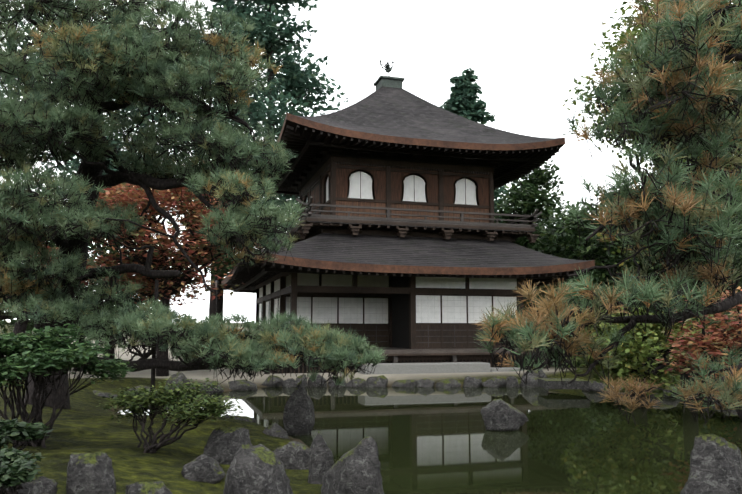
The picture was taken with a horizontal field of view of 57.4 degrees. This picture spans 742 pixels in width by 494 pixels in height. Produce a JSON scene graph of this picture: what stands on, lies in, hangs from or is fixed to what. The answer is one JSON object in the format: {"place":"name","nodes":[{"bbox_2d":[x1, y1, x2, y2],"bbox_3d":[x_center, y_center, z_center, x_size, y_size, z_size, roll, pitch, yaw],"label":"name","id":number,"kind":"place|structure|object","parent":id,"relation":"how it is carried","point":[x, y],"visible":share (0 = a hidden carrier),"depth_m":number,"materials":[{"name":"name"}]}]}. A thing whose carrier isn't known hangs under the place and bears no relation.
{"place":"outdoors","nodes":[
{"label":"outdoors","id":0,"kind":"place"},
{"bbox_2d":[0,322,711,493],"bbox_3d":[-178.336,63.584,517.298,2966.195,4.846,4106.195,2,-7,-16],"label":"terrain","id":1,"kind":"structure","parent":0,"point":[83,424],"depth_m":7.55,"materials":[{"name":"green plant"}]},
{"bbox_2d":[0,447,47,493],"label":"shrub","id":2,"kind":"object","parent":1,"relation":"on","point":[14,467],"visible":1,"depth_m":3.69,"materials":[{"name":"green plant"}]},
{"bbox_2d":[0,418,53,489],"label":"shrub","id":3,"kind":"object","parent":1,"relation":"on","point":[13,429],"visible":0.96,"depth_m":4.35,"materials":[{"name":"green plant"}]},
{"bbox_2d":[0,239,96,379],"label":"maple tree","id":4,"kind":"object","parent":1,"relation":"on","point":[18,328],"depth_m":14.93,"materials":[{"name":"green plant"}]},
{"bbox_2d":[0,323,136,447],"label":"bush","id":5,"kind":"object","parent":1,"relation":"on","point":[41,354],"visible":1,"depth_m":5.84,"materials":[{"name":"green plant"}]},
{"bbox_2d":[0,184,196,370],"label":"green tree","id":6,"kind":"object","parent":1,"relation":"on","point":[3,323],"visible":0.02,"depth_m":18.34,"materials":[{"name":"green plant"}]},
{"bbox_2d":[0,0,252,357],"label":"green tree","id":7,"kind":"object","parent":1,"relation":"on","point":[152,117],"visible":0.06,"depth_m":20.73,"materials":[{"name":"green plant"}]},
{"bbox_2d":[96,378,242,453],"bbox_3d":[-1.810,1.570,6.221,1.347,0.712,0.936,-2,-7,13],"label":"azalea shrub","id":8,"kind":"object","parent":1,"relation":"on","point":[192,409],"visible":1,"depth_m":6.14,"materials":[{"name":"green plant"}]},
{"bbox_2d":[86,166,267,376],"bbox_3d":[-4.994,0.482,16.677,5.002,5.605,4.129,0,-7,-4],"label":"maple tree","id":9,"kind":"object","parent":1,"relation":"on","point":[170,286],"visible":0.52,"depth_m":16.58,"materials":[{"name":"red plant"}]},
{"bbox_2d":[0,0,385,411],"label":"pine tree","id":10,"kind":"object","parent":1,"relation":"on","point":[122,57],"visible":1,"depth_m":8.63,"materials":[{"name":"green plant"}]},
{"bbox_2d":[175,0,256,321],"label":"cedar tree","id":11,"kind":"object","parent":1,"relation":"on","point":[212,307],"visible":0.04,"depth_m":36.92,"materials":[{"name":"green plant"}]},
{"bbox_2d":[160,151,282,325],"bbox_3d":[-5.668,0.333,24.103,4.609,7.708,3.768,-2,-7,16],"label":"green tree","id":12,"kind":"object","parent":1,"relation":"on","point":[219,306],"visible":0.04,"depth_m":23.92,"materials":[{"name":"green plant"}]},
{"bbox_2d":[194,0,349,248],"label":"cedar tree","id":13,"kind":"object","parent":1,"relation":"on","point":[293,85],"visible":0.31,"depth_m":33.60,"materials":[{"name":"green plant"}]},
{"bbox_2d":[5,367,741,493],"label":"garden rocks","id":14,"kind":"object","parent":1,"relation":"on","point":[715,464],"visible":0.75,"depth_m":5.25,"materials":[{"name":"grey stone"}]},
{"bbox_2d":[215,57,594,374],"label":"pavilion","id":15,"kind":"structure","parent":1,"relation":"on","point":[409,256],"depth_m":21.16,"materials":[{"name":"brown wood"}]},
{"bbox_2d":[440,68,522,222],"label":"cedar tree","id":16,"kind":"object","parent":1,"relation":"on","point":[462,99],"visible":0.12,"depth_m":41.20,"materials":[{"name":"green plant"}]},
{"bbox_2d":[494,159,569,246],"bbox_3d":[6.769,0.379,29.671,3.429,8.840,4.179,1,-7,-5],"label":"thin tree","id":17,"kind":"object","parent":1,"relation":"on","point":[518,201],"visible":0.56,"depth_m":29.07,"materials":[{"name":"green plant"}]},
{"bbox_2d":[523,283,582,331],"bbox_3d":[6.876,2.458,26.765,4.270,4.015,4.186,2,-7,-16],"label":"tree","id":18,"kind":"object","parent":1,"relation":"on","point":[540,294],"visible":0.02,"depth_m":25.55,"materials":[{"name":"green plant"}]},
{"bbox_2d":[537,378,588,388],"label":"stone slab","id":19,"kind":"structure","parent":1,"relation":"on","point":[554,383],"depth_m":14.95,"materials":[{"name":"grey stone"}]},
{"bbox_2d":[513,228,614,318],"bbox_3d":[8.508,1.908,29.809,6.084,6.192,5.448,2,-7,-16],"label":"tree","id":20,"kind":"object","parent":1,"relation":"on","point":[533,246],"visible":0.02,"depth_m":28.81,"materials":[{"name":"green plant"}]},
{"bbox_2d":[538,304,604,363],"bbox_3d":[6.515,2.759,20.899,2.956,1.986,3.067,-4,-8,30],"label":"bank bush","id":21,"kind":"object","parent":1,"relation":"on","point":[577,326],"visible":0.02,"depth_m":20.37,"materials":[{"name":"green plant"}]},
{"bbox_2d":[533,189,661,311],"bbox_3d":[7.791,0.924,23.375,4.753,6.220,4.673,-5,-9,36],"label":"tree","id":22,"kind":"object","parent":1,"relation":"on","point":[561,239],"visible":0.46,"depth_m":23.09,"materials":[{"name":"green plant"}]},
{"bbox_2d":[531,246,673,315],"bbox_3d":[9.004,2.128,25.695,5.743,4.401,4.826,2,-7,-16],"label":"bank bush","id":23,"kind":"object","parent":1,"relation":"on","point":[585,295],"depth_m":25.45,"materials":[{"name":"green plant"}]},
{"bbox_2d":[473,0,741,426],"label":"pine tree","id":24,"kind":"object","parent":1,"relation":"on","point":[678,213],"visible":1,"depth_m":5.39,"materials":[{"name":"green plant"}]},
{"bbox_2d":[577,328,677,368],"bbox_3d":[7.197,2.696,18.904,3.088,1.582,3.002,-1,-7,9],"label":"shrub","id":25,"kind":"object","parent":1,"relation":"on","point":[578,363],"depth_m":18.87,"materials":[{"name":"green plant"}]},
{"bbox_2d":[586,203,690,294],"bbox_3d":[11.998,1.118,29.558,7.181,7.416,7.109,2,-7,-16],"label":"tree","id":26,"kind":"object","parent":1,"relation":"on","point":[592,208],"depth_m":28.75,"materials":[{"name":"green plant"}]},
{"bbox_2d":[563,295,717,405],"bbox_3d":[5.076,2.216,12.661,3.156,2.652,2.133,2,-7,-16],"label":"bush","id":27,"kind":"object","parent":1,"relation":"on","point":[638,356],"visible":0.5,"depth_m":12.43,"materials":[{"name":"green plant"}]},
{"bbox_2d":[563,0,741,387],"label":"lime tree","id":28,"kind":"object","parent":1,"relation":"on","point":[631,164],"visible":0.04,"depth_m":14.87,"materials":[{"name":"green plant"}]},
{"bbox_2d":[591,244,741,320],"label":"bank bush","id":29,"kind":"object","parent":1,"relation":"on","point":[688,277],"visible":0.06,"depth_m":23.04,"materials":[{"name":"green plant"}]},
{"bbox_2d":[597,0,741,316],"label":"green tree","id":30,"kind":"object","parent":1,"relation":"on","point":[614,25],"depth_m":20.09,"materials":[{"name":"green plant"}]},
{"bbox_2d":[644,312,730,370],"bbox_3d":[7.897,2.294,17.176,2.962,1.977,2.968,4,-8,-29],"label":"shrub","id":31,"kind":"object","parent":1,"relation":"on","point":[677,353],"depth_m":16.98,"materials":[{"name":"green plant"}]},
{"bbox_2d":[654,284,741,419],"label":"maple tree","id":32,"kind":"object","parent":1,"relation":"on","point":[721,339],"visible":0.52,"depth_m":10.61,"materials":[{"name":"red plant"}]},
{"bbox_2d":[656,211,741,315],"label":"bank bush","id":33,"kind":"object","parent":1,"relation":"on","point":[737,262],"visible":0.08,"depth_m":21.43,"materials":[{"name":"green plant"}]},
{"bbox_2d":[659,164,741,320],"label":"tree","id":34,"kind":"object","parent":1,"relation":"on","point":[724,243],"depth_m":27.93,"materials":[{"name":"green plant"}]},
{"bbox_2d":[691,304,741,367],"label":"shrub","id":35,"kind":"object","parent":1,"relation":"on","point":[716,322],"visible":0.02,"depth_m":15.93,"materials":[{"name":"red plant"}]},
{"bbox_2d":[702,215,741,291],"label":"tree","id":36,"kind":"object","parent":1,"relation":"on","point":[732,256],"depth_m":26.51,"materials":[{"name":"green plant"}]},
{"bbox_2d":[0,0,737,322],"label":"sky","id":37,"kind":"structure","parent":0,"point":[526,56],"materials":[{"name":"white"}]},
{"bbox_2d":[118,386,741,493],"bbox_3d":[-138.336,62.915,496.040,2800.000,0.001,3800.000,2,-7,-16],"label":"pond water","id":38,"kind":"structure","parent":0,"point":[435,440],"depth_m":9.05,"materials":[{"name":"green liquid"}]}
]}

